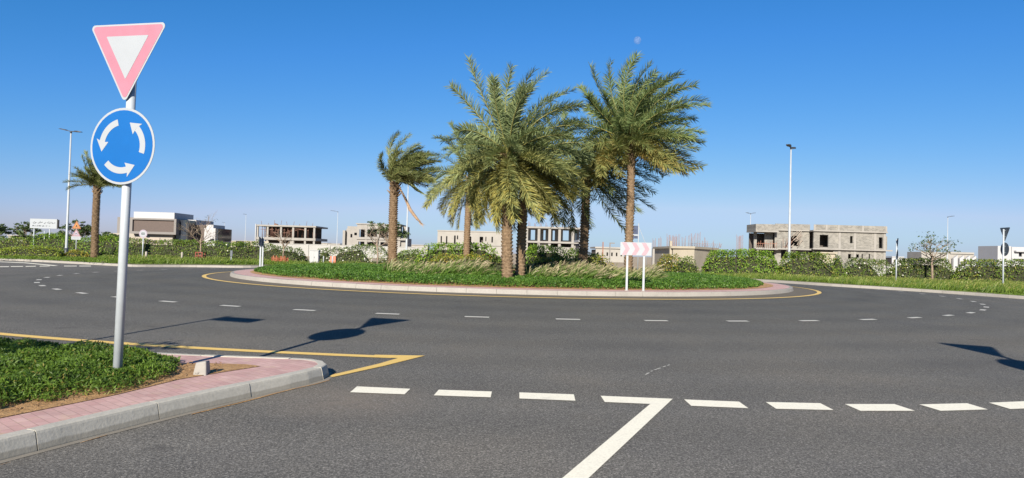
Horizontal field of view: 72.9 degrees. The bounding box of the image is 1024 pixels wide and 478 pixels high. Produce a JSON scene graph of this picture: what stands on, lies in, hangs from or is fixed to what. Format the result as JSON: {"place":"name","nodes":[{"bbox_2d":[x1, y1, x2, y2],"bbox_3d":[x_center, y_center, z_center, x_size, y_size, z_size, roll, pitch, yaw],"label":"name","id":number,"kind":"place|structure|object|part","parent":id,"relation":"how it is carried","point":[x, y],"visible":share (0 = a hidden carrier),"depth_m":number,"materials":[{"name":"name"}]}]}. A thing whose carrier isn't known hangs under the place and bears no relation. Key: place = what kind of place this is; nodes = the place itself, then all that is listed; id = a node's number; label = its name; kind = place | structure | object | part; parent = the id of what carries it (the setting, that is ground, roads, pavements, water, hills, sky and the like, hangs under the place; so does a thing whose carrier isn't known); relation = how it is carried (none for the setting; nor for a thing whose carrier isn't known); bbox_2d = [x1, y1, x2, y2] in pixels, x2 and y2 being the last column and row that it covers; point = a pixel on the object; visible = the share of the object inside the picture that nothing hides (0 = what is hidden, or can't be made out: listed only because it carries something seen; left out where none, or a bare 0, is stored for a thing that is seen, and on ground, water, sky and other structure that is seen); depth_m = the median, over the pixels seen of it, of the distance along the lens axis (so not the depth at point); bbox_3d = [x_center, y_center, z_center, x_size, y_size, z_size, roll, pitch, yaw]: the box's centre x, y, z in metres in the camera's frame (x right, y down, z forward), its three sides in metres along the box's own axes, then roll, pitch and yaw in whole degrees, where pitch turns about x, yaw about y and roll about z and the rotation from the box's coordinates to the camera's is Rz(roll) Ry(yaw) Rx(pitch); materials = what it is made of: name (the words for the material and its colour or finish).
{"place":"outdoors","nodes":[
{"label":"outdoors","id":0,"kind":"place"},
{"bbox_2d":[7,235,42,240],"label":"house","id":1,"kind":"structure","parent":0,"point":[9,236],"depth_m":199.97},
{"bbox_2d":[0,350,256,417],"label":"bare soil","id":2,"kind":"structure","parent":0,"point":[7,411],"depth_m":6.15,"materials":[{"name":"brown soil"}]},
{"bbox_2d":[0,335,180,407],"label":"ground cover","id":3,"kind":"object","parent":2,"relation":"on","point":[58,363],"visible":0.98,"depth_m":6.57,"materials":[{"name":"green plant"}]},
{"bbox_2d":[0,361,222,416],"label":"dry leaves","id":4,"kind":"object","parent":2,"relation":"on","point":[118,385],"visible":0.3,"depth_m":6.31,"materials":[{"name":"brown plant"}]},
{"bbox_2d":[90,22,164,368],"bbox_3d":[-3.807,-0.267,6.789,0.849,3.665,0.115,2,-1,14],"label":"give way sign post","id":5,"kind":"object","parent":2,"relation":"on","point":[122,147],"visible":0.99,"depth_m":6.75,"materials":[{"name":"metal"}]},
{"bbox_2d":[193,360,209,375],"bbox_3d":[-3.194,1.341,7.145,0.141,0.178,0.141,2,-1,0],"label":"concrete block","id":6,"kind":"object","parent":2,"relation":"on","point":[202,368],"depth_m":7.09,"materials":[{"name":"white concrete"}]},
{"bbox_2d":[0,350,316,434],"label":"splitter pavement","id":7,"kind":"structure","parent":0,"point":[267,367],"depth_m":6.35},
{"bbox_2d":[411,244,429,252],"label":"house","id":8,"kind":"structure","parent":0,"point":[412,245],"depth_m":329.98,"materials":[{"name":"beige paint"}]},
{"bbox_2d":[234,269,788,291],"bbox_3d":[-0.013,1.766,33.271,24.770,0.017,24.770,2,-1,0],"label":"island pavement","id":9,"kind":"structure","parent":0,"point":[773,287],"depth_m":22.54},
{"bbox_2d":[259,237,263,266],"bbox_3d":[-12.283,0.805,34.005,0.143,1.826,0.970,2,-1,-8],"label":"chevron sign","id":10,"kind":"object","parent":9,"relation":"on","point":[261,241],"visible":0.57,"depth_m":33.76,"materials":[{"name":"metal"}]},
{"bbox_2d":[620,242,651,290],"bbox_3d":[3.883,1.002,21.836,0.970,1.790,0.143,1,-1,6],"label":"chevron sign","id":11,"kind":"object","parent":9,"relation":"on","point":[636,248],"visible":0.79,"depth_m":21.80,"materials":[{"name":"metal"}]},
{"bbox_2d":[250,269,772,289],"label":"island soil","id":12,"kind":"structure","parent":0,"point":[765,285],"depth_m":22.79,"materials":[{"name":"brown soil"}]},
{"bbox_2d":[375,130,442,263],"bbox_3d":[-5.622,-2.178,38.495,3.737,7.825,4.734,2,-1,0],"label":"date palm","id":13,"kind":"object","parent":12,"relation":"on","point":[405,168],"visible":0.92,"depth_m":38.24,"materials":[{"name":"green plant"}]},
{"bbox_2d":[381,255,496,275],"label":"fountain grass","id":14,"kind":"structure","parent":12,"relation":"on","point":[469,267],"depth_m":24.86,"materials":[{"name":"green plant"}]},
{"bbox_2d":[414,120,494,259],"bbox_3d":[-1.963,-2.405,37.593,6.665,8.338,6.392,2,-1,0],"label":"date palm","id":15,"kind":"object","parent":12,"relation":"on","point":[456,186],"visible":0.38,"depth_m":37.08,"materials":[{"name":"green plant"}]},
{"bbox_2d":[414,242,498,264],"bbox_3d":[-2.896,0.938,38.685,5.093,1.653,2.645,2,-1,0],"label":"shrub","id":16,"kind":"object","parent":12,"relation":"on","point":[458,251],"visible":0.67,"depth_m":38.12,"materials":[{"name":"green plant"}]},
{"bbox_2d":[427,253,498,264],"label":"shrub","id":17,"kind":"object","parent":12,"relation":"on","point":[442,257],"visible":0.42,"depth_m":30.82,"materials":[{"name":"green plant"}]},
{"bbox_2d":[487,256,514,272],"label":"shrub","id":18,"kind":"object","parent":12,"relation":"on","point":[497,264],"visible":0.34,"depth_m":27.42,"materials":[{"name":"green plant"}]},
{"bbox_2d":[254,263,763,289],"bbox_3d":[-0.209,1.467,29.786,22.948,0.463,16.247,2,-1,0],"label":"island ground cover","id":19,"kind":"object","parent":12,"relation":"on","point":[372,272],"visible":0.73,"depth_m":23.79,"materials":[{"name":"green plant"}]},
{"bbox_2d":[440,53,588,282],"bbox_3d":[-0.085,-2.184,23.390,4.959,7.613,4.903,1,-1,34],"label":"date palm","id":20,"kind":"object","parent":12,"relation":"on","point":[508,173],"visible":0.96,"depth_m":23.00,"materials":[{"name":"green plant"}]},
{"bbox_2d":[458,78,598,275],"bbox_3d":[0.525,-1.986,24.715,4.902,7.218,5.327,1,-1,15],"label":"date palm","id":21,"kind":"object","parent":12,"relation":"on","point":[521,244],"visible":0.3,"depth_m":24.44,"materials":[{"name":"green plant"}]},
{"bbox_2d":[525,244,570,265],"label":"shrub","id":22,"kind":"object","parent":12,"relation":"on","point":[540,253],"visible":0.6,"depth_m":36.09,"materials":[{"name":"green plant"}]},
{"bbox_2d":[525,254,613,270],"bbox_3d":[2.564,1.153,31.246,4.602,1.125,1.978,2,-1,0],"label":"shrub","id":23,"kind":"object","parent":12,"relation":"on","point":[544,262],"visible":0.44,"depth_m":30.87,"materials":[{"name":"green plant"}]},
{"bbox_2d":[563,248,602,262],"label":"shrub","id":24,"kind":"object","parent":12,"relation":"on","point":[573,250],"visible":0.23,"depth_m":38.64,"materials":[{"name":"green plant"}]},
{"bbox_2d":[527,96,659,263],"bbox_3d":[3.249,-2.140,29.816,6.734,7.761,7.059,2,-1,0],"label":"date palm","id":25,"kind":"object","parent":12,"relation":"on","point":[610,189],"visible":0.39,"depth_m":29.25,"materials":[{"name":"green plant"}]},
{"bbox_2d":[525,258,667,282],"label":"fountain grass","id":26,"kind":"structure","parent":12,"relation":"on","point":[579,269],"depth_m":24.85,"materials":[{"name":"plant"}]},
{"bbox_2d":[563,50,713,272],"bbox_3d":[4.579,-2.685,26.637,5.882,8.865,5.749,2,-1,0],"label":"date palm","id":27,"kind":"object","parent":12,"relation":"on","point":[634,121],"visible":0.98,"depth_m":25.96,"materials":[{"name":"green plant"}]},
{"bbox_2d":[0,260,1023,477],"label":"road","id":28,"kind":"structure","parent":0,"point":[754,356],"depth_m":8.42,"materials":[{"name":"grey asphalt"}]},
{"bbox_2d":[0,262,57,266],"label":"give way line","id":29,"kind":"object","parent":28,"relation":"on","point":[26,266],"visible":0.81,"depth_m":41.59,"materials":[{"name":"white paint"}]},
{"bbox_2d":[0,352,328,460],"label":"splitter kerb","id":30,"kind":"structure","parent":28,"relation":"on","point":[28,440],"depth_m":5.71,"materials":[{"name":"concrete"}]},
{"bbox_2d":[0,371,332,462],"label":"kerb haunch","id":31,"kind":"object","parent":28,"relation":"on","point":[85,439],"visible":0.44,"depth_m":5.61,"materials":[{"name":"concrete"}]},
{"bbox_2d":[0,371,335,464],"bbox_3d":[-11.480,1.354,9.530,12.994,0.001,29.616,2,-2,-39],"label":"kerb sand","id":32,"kind":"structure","parent":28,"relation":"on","point":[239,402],"depth_m":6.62,"materials":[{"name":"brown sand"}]},
{"bbox_2d":[0,333,421,376],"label":"exit edge line","id":33,"kind":"object","parent":28,"relation":"on","point":[399,358],"visible":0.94,"depth_m":9.56,"materials":[{"name":"yellow paint"}]},
{"bbox_2d":[230,269,792,296],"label":"island kerb","id":34,"kind":"structure","parent":28,"relation":"on","point":[507,291],"depth_m":21.50,"materials":[{"name":"concrete"}]},
{"bbox_2d":[34,268,988,320],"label":"lane dashes","id":35,"kind":"object","parent":28,"relation":"on","point":[488,317],"visible":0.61,"depth_m":16.28,"materials":[{"name":"paint"}]},
{"bbox_2d":[202,272,821,298],"bbox_3d":[-0.017,1.927,33.267,27.160,0.003,27.160,2,-1,0],"label":"island edge line","id":36,"kind":"object","parent":28,"relation":"on","point":[817,293],"visible":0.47,"depth_m":21.87,"materials":[{"name":"yellow paint"}]},
{"bbox_2d":[563,396,671,477],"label":"approach lane line","id":37,"kind":"object","parent":28,"relation":"on","point":[595,460],"visible":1,"depth_m":5.65,"materials":[{"name":"white paint"}]},
{"bbox_2d":[351,386,1023,410],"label":"give way line","id":38,"kind":"object","parent":28,"relation":"on","point":[860,407],"visible":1,"depth_m":7.10,"materials":[{"name":"white paint"}]},
{"bbox_2d":[0,0,1023,260],"label":"sky","id":39,"kind":"structure","parent":0,"point":[905,117],"materials":[{"name":"blue"}]},
{"bbox_2d":[4,255,1021,295],"bbox_3d":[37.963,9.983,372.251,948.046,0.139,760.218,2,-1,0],"label":"verge","id":40,"kind":"structure","parent":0,"point":[640,263],"depth_m":50.27,"materials":[{"name":"green plant"}]},
{"bbox_2d":[0,223,11,239],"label":"thin tree","id":41,"kind":"object","parent":40,"relation":"on","point":[3,229],"visible":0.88,"depth_m":88.71,"materials":[{"name":"green plant"}]},
{"bbox_2d":[0,234,38,249],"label":"hedge","id":42,"kind":"object","parent":40,"relation":"on","point":[13,242],"visible":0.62,"depth_m":71.61,"materials":[{"name":"green plant"}]},
{"bbox_2d":[5,221,41,240],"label":"thin tree","id":43,"kind":"object","parent":40,"relation":"on","point":[22,233],"visible":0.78,"depth_m":91.79,"materials":[{"name":"green plant"}]},
{"bbox_2d":[0,245,64,256],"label":"hedge","id":44,"kind":"object","parent":40,"relation":"on","point":[39,251],"visible":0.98,"depth_m":57.61,"materials":[{"name":"green plant"}]},
{"bbox_2d":[30,219,58,244],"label":"direction board","id":45,"kind":"object","parent":40,"relation":"on","point":[49,224],"visible":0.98,"depth_m":70.02,"materials":[{"name":"white metal"}]},
{"bbox_2d":[59,128,80,252],"bbox_3d":[-39.106,-4.051,61.082,2.202,11.386,0.358,1,-1,7],"label":"street lamp","id":46,"kind":"object","parent":40,"relation":"on","point":[66,248],"visible":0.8,"depth_m":61.00,"materials":[{"name":"grey metal"}]},
{"bbox_2d":[28,232,118,254],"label":"hedge","id":47,"kind":"object","parent":40,"relation":"on","point":[108,244],"visible":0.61,"depth_m":69.65,"materials":[{"name":"green plant"}]},
{"bbox_2d":[71,221,80,249],"bbox_3d":[-40.246,0.025,64.029,0.870,3.361,0.109,2,-1,0],"label":"warning sign","id":48,"kind":"object","parent":40,"relation":"on","point":[76,234],"visible":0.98,"depth_m":63.99,"materials":[{"name":"metal"}]},
{"bbox_2d":[63,249,89,257],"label":"hedge","id":49,"kind":"object","parent":40,"relation":"on","point":[75,253],"visible":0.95,"depth_m":58.77,"materials":[{"name":"green plant"}]},
{"bbox_2d":[58,219,99,241],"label":"thin tree","id":50,"kind":"object","parent":40,"relation":"on","point":[84,230],"visible":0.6,"depth_m":89.84,"materials":[{"name":"green plant"}]},
{"bbox_2d":[62,149,121,257],"bbox_3d":[-35.059,-2.874,58.759,5.156,9.252,4.705,2,-1,0],"label":"date palm","id":51,"kind":"object","parent":40,"relation":"on","point":[97,182],"visible":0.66,"depth_m":58.32,"materials":[{"name":"green plant"}]},
{"bbox_2d":[99,250,117,255],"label":"hedge","id":52,"kind":"object","parent":40,"relation":"on","point":[107,253],"visible":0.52,"depth_m":59.27,"materials":[{"name":"green plant"}]},
{"bbox_2d":[99,231,118,240],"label":"thin tree","id":53,"kind":"object","parent":40,"relation":"on","point":[104,233],"visible":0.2,"depth_m":97.71,"materials":[{"name":"green plant"}]},
{"bbox_2d":[0,255,261,264],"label":"kerb grass","id":54,"kind":"structure","parent":40,"relation":"on","point":[87,259],"depth_m":49.05,"materials":[{"name":"green plant"}]},
{"bbox_2d":[139,230,146,255],"bbox_3d":[-30.701,0.526,57.689,0.680,2.605,0.096,2,-1,0],"label":"speed sign","id":55,"kind":"object","parent":40,"relation":"on","point":[143,234],"visible":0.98,"depth_m":57.66,"materials":[{"name":"metal"}]},
{"bbox_2d":[113,212,197,244],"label":"modern villa","id":56,"kind":"object","parent":40,"relation":"on","point":[157,226],"visible":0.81,"depth_m":171.81,"materials":[{"name":"stone"}]},
{"bbox_2d":[114,237,267,258],"bbox_3d":[-29.899,0.911,64.463,15.289,2.010,2.116,1,-1,10],"label":"hedge","id":57,"kind":"object","parent":40,"relation":"on","point":[211,250],"visible":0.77,"depth_m":63.87,"materials":[{"name":"green plant"}]},
{"bbox_2d":[174,213,224,257],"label":"thin tree","id":58,"kind":"object","parent":40,"relation":"on","point":[201,234],"visible":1,"depth_m":57.43,"materials":[{"name":"brown plant"}]},
{"bbox_2d":[195,252,205,257],"bbox_3d":[-25.825,1.464,57.468,0.620,0.780,0.620,2,-1,0],"label":"tree guard","id":59,"kind":"object","parent":40,"relation":"on","point":[202,255],"visible":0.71,"depth_m":57.19,"materials":[{"name":"red paint"}]},
{"bbox_2d":[186,220,231,246],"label":"modern villa","id":60,"kind":"object","parent":40,"relation":"on","point":[223,232],"visible":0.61,"depth_m":178.86,"materials":[{"name":"white concrete"}]},
{"bbox_2d":[94,254,403,264],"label":"verge grass","id":61,"kind":"structure","parent":40,"relation":"on","point":[152,258],"depth_m":50.97,"materials":[{"name":"green plant"}]},
{"bbox_2d":[264,228,291,257],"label":"thin tree","id":62,"kind":"object","parent":40,"relation":"on","point":[282,241],"visible":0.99,"depth_m":56.94,"materials":[{"name":"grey plant"}]},
{"bbox_2d":[271,255,287,261],"bbox_3d":[-18.269,1.673,54.467,1.329,0.740,0.274,2,-1,0],"label":"safety netting","id":63,"kind":"object","parent":40,"relation":"on","point":[276,258],"visible":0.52,"depth_m":54.48,"materials":[{"name":"orange plastic"}]},
{"bbox_2d":[259,243,308,261],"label":"hedge","id":64,"kind":"object","parent":40,"relation":"on","point":[294,255],"visible":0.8,"depth_m":59.63,"materials":[{"name":"green plant"}]},
{"bbox_2d":[255,220,327,243],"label":"frame house","id":65,"kind":"structure","parent":40,"relation":"on","point":[312,234],"depth_m":206.09,"materials":[{"name":"concrete"}]},
{"bbox_2d":[309,250,320,262],"bbox_3d":[-14.852,1.485,52.172,0.817,1.314,0.520,2,-1,0],"label":"utility cabinet","id":66,"kind":"object","parent":40,"relation":"on","point":[314,255],"visible":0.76,"depth_m":51.97,"materials":[{"name":"metal"}]},
{"bbox_3d":[-14.848,1.316,51.960,0.597,0.804,0.029,2,-1,0],"label":"door","id":67,"kind":"part","parent":66,"relation":"part of","materials":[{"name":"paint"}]},
{"bbox_2d":[330,256,335,262],"bbox_3d":[-13.850,1.716,53.668,0.505,0.755,0.400,2,-1,0],"label":"plastic barrier","id":68,"kind":"object","parent":40,"relation":"on","point":[334,258],"visible":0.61,"depth_m":53.55,"materials":[{"name":"plastic"}]},
{"bbox_2d":[253,243,427,257],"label":"boundary wall","id":69,"kind":"structure","parent":40,"relation":"on","point":[306,248],"depth_m":109.97,"materials":[{"name":"beige concrete"}]},
{"bbox_2d":[318,243,388,263],"bbox_3d":[-13.938,1.285,60.169,7.157,1.921,2.006,1,-1,8],"label":"hedge","id":70,"kind":"object","parent":40,"relation":"on","point":[357,255],"visible":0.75,"depth_m":59.65,"materials":[{"name":"green plant"}]},
{"bbox_2d":[364,223,388,263],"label":"thin tree","id":71,"kind":"object","parent":40,"relation":"on","point":[375,239],"visible":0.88,"depth_m":46.94,"materials":[{"name":"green plant"}]},
{"bbox_2d":[342,223,411,246],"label":"concrete shell","id":72,"kind":"object","parent":40,"relation":"on","point":[352,235],"visible":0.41,"depth_m":190.63},
{"bbox_2d":[367,221,409,257],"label":"thin tree","id":73,"kind":"object","parent":40,"relation":"on","point":[402,234],"visible":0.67,"depth_m":74.63,"materials":[{"name":"green plant"}]},
{"bbox_2d":[405,185,408,254],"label":"street lamp","id":74,"kind":"object","parent":40,"relation":"on","point":[407,220],"visible":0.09,"depth_m":83.98,"materials":[{"name":"grey metal"}]},
{"bbox_2d":[397,249,423,263],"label":"hedge","id":75,"kind":"object","parent":40,"relation":"on","point":[403,257],"visible":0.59,"depth_m":58.55,"materials":[{"name":"green plant"}]},
{"bbox_2d":[437,230,501,256],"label":"building","id":76,"kind":"structure","parent":40,"relation":"on","point":[493,238],"depth_m":240.05,"materials":[{"name":"beige paint"}]},
{"bbox_2d":[526,223,580,258],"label":"frame house","id":77,"kind":"structure","parent":40,"relation":"on","point":[558,241],"depth_m":168.71,"materials":[{"name":"concrete"}]},
{"bbox_2d":[633,223,646,268],"bbox_3d":[11.321,0.816,62.003,1.673,4.438,0.090,2,-1,0],"label":"banner mast","id":78,"kind":"object","parent":40,"relation":"on","point":[636,232],"visible":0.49,"depth_m":62.00,"materials":[{"name":"white metal"}]},
{"bbox_2d":[655,253,680,271],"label":"hedge","id":79,"kind":"object","parent":40,"relation":"on","point":[668,263],"visible":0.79,"depth_m":56.20,"materials":[{"name":"green plant"}]},
{"bbox_2d":[671,255,698,272],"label":"hedge","id":80,"kind":"object","parent":40,"relation":"on","point":[685,266],"visible":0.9,"depth_m":55.16,"materials":[{"name":"green plant"}]},
{"bbox_2d":[701,248,780,274],"bbox_3d":[16.816,1.770,51.061,5.649,2.227,2.078,1,-1,18],"label":"hedge","id":81,"kind":"object","parent":40,"relation":"on","point":[721,263],"visible":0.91,"depth_m":50.59,"materials":[{"name":"green plant"}]},
{"bbox_2d":[786,144,795,260],"bbox_3d":[22.068,-2.134,55.068,0.340,10.558,2.400,1,-1,35],"label":"street lamp","id":82,"kind":"object","parent":40,"relation":"on","point":[789,224],"visible":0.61,"depth_m":55.01,"materials":[{"name":"grey metal"}]},
{"bbox_2d":[777,251,837,276],"bbox_3d":[21.230,1.901,50.122,4.228,2.145,1.918,1,-1,8],"label":"hedge","id":83,"kind":"object","parent":40,"relation":"on","point":[817,265],"visible":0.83,"depth_m":49.66,"materials":[{"name":"green plant"}]},
{"bbox_2d":[746,224,892,265],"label":"block villa","id":84,"kind":"object","parent":40,"relation":"on","point":[844,242],"visible":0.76,"depth_m":118.06,"materials":[{"name":"concrete"}]},
{"bbox_2d":[830,254,846,276],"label":"hedge","id":85,"kind":"object","parent":40,"relation":"on","point":[839,265],"visible":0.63,"depth_m":50.68,"materials":[{"name":"green plant"}]},
{"bbox_2d":[694,271,1023,293],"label":"verge grass","id":86,"kind":"structure","parent":40,"relation":"on","point":[992,286],"depth_m":39.74,"materials":[{"name":"green plant"}]},
{"bbox_2d":[844,257,894,277],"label":"hedge","id":87,"kind":"object","parent":40,"relation":"on","point":[863,268],"visible":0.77,"depth_m":50.94,"materials":[{"name":"green plant"}]},
{"bbox_2d":[829,263,962,275],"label":"garden wall","id":88,"kind":"structure","parent":40,"relation":"on","point":[880,273],"depth_m":54.90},
{"bbox_2d":[895,238,898,279],"bbox_3d":[24.088,1.489,43.436,0.115,3.079,0.849,1,-1,24],"label":"give way sign post","id":89,"kind":"object","parent":40,"relation":"on","point":[896,258],"visible":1,"depth_m":43.44,"materials":[{"name":"metal"}]},
{"bbox_2d":[887,257,954,279],"bbox_3d":[29.823,2.249,50.558,4.464,1.923,1.677,1,-1,14],"label":"hedge","id":90,"kind":"object","parent":40,"relation":"on","point":[922,271],"visible":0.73,"depth_m":50.18,"materials":[{"name":"green plant"}]},
{"bbox_2d":[908,231,960,279],"bbox_3d":[29.726,1.303,48.943,3.607,3.847,3.140,3,-2,-43],"label":"thin tree","id":91,"kind":"object","parent":40,"relation":"on","point":[929,251],"visible":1,"depth_m":48.92,"materials":[{"name":"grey plant"}]},
{"bbox_2d":[947,216,951,261],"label":"street lamp","id":92,"kind":"object","parent":40,"relation":"on","point":[947,234],"visible":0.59,"depth_m":132.06,"materials":[{"name":"grey metal"}]},
{"bbox_2d":[885,286,1023,295],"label":"kerb grass","id":93,"kind":"structure","parent":40,"relation":"on","point":[1020,294],"depth_m":32.52,"materials":[{"name":"green plant"}]},
{"bbox_2d":[952,259,1023,282],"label":"hedge","id":94,"kind":"object","parent":40,"relation":"on","point":[1014,273],"visible":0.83,"depth_m":48.00,"materials":[{"name":"green plant"}]},
{"bbox_2d":[1000,227,1009,282],"bbox_3d":[27.076,1.199,38.188,0.116,3.665,0.849,1,-1,4],"label":"give way sign post","id":95,"kind":"object","parent":40,"relation":"on","point":[1004,249],"visible":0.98,"depth_m":38.17,"materials":[{"name":"metal"}]},
{"bbox_2d":[574,240,588,255],"bbox_3d":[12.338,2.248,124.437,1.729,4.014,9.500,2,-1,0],"label":"house","id":96,"kind":"structure","parent":0,"point":[576,245],"depth_m":126.18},
{"bbox_2d":[590,247,623,261],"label":"house","id":97,"kind":"structure","parent":0,"point":[615,256],"depth_m":149.97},
{"bbox_2d":[653,233,720,267],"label":"rebar house","id":98,"kind":"structure","parent":0,"point":[699,255],"depth_m":94.35,"materials":[{"name":"beige concrete"}]},
{"bbox_2d":[652,236,742,264],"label":"column cages","id":99,"kind":"object","parent":98,"relation":"on","point":[653,250],"depth_m":119.72,"materials":[{"name":"metal"}]},
{"bbox_2d":[886,256,903,265],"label":"house","id":100,"kind":"structure","parent":0,"point":[891,260],"depth_m":339.99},
{"bbox_2d":[907,252,975,267],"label":"house","id":101,"kind":"structure","parent":0,"point":[955,259],"depth_m":330.00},
{"bbox_2d":[978,246,1023,265],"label":"house","id":102,"kind":"structure","parent":0,"point":[991,252],"depth_m":230.47,"materials":[{"name":"white concrete"}]},
{"label":"ground","id":103,"kind":"structure","parent":0,"visible":0},
{"bbox_2d":[0,259,1023,298],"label":"kerb","id":104,"kind":"structure","parent":103,"relation":"on","point":[796,282],"depth_m":39.48,"materials":[{"name":"concrete"}]}
]}

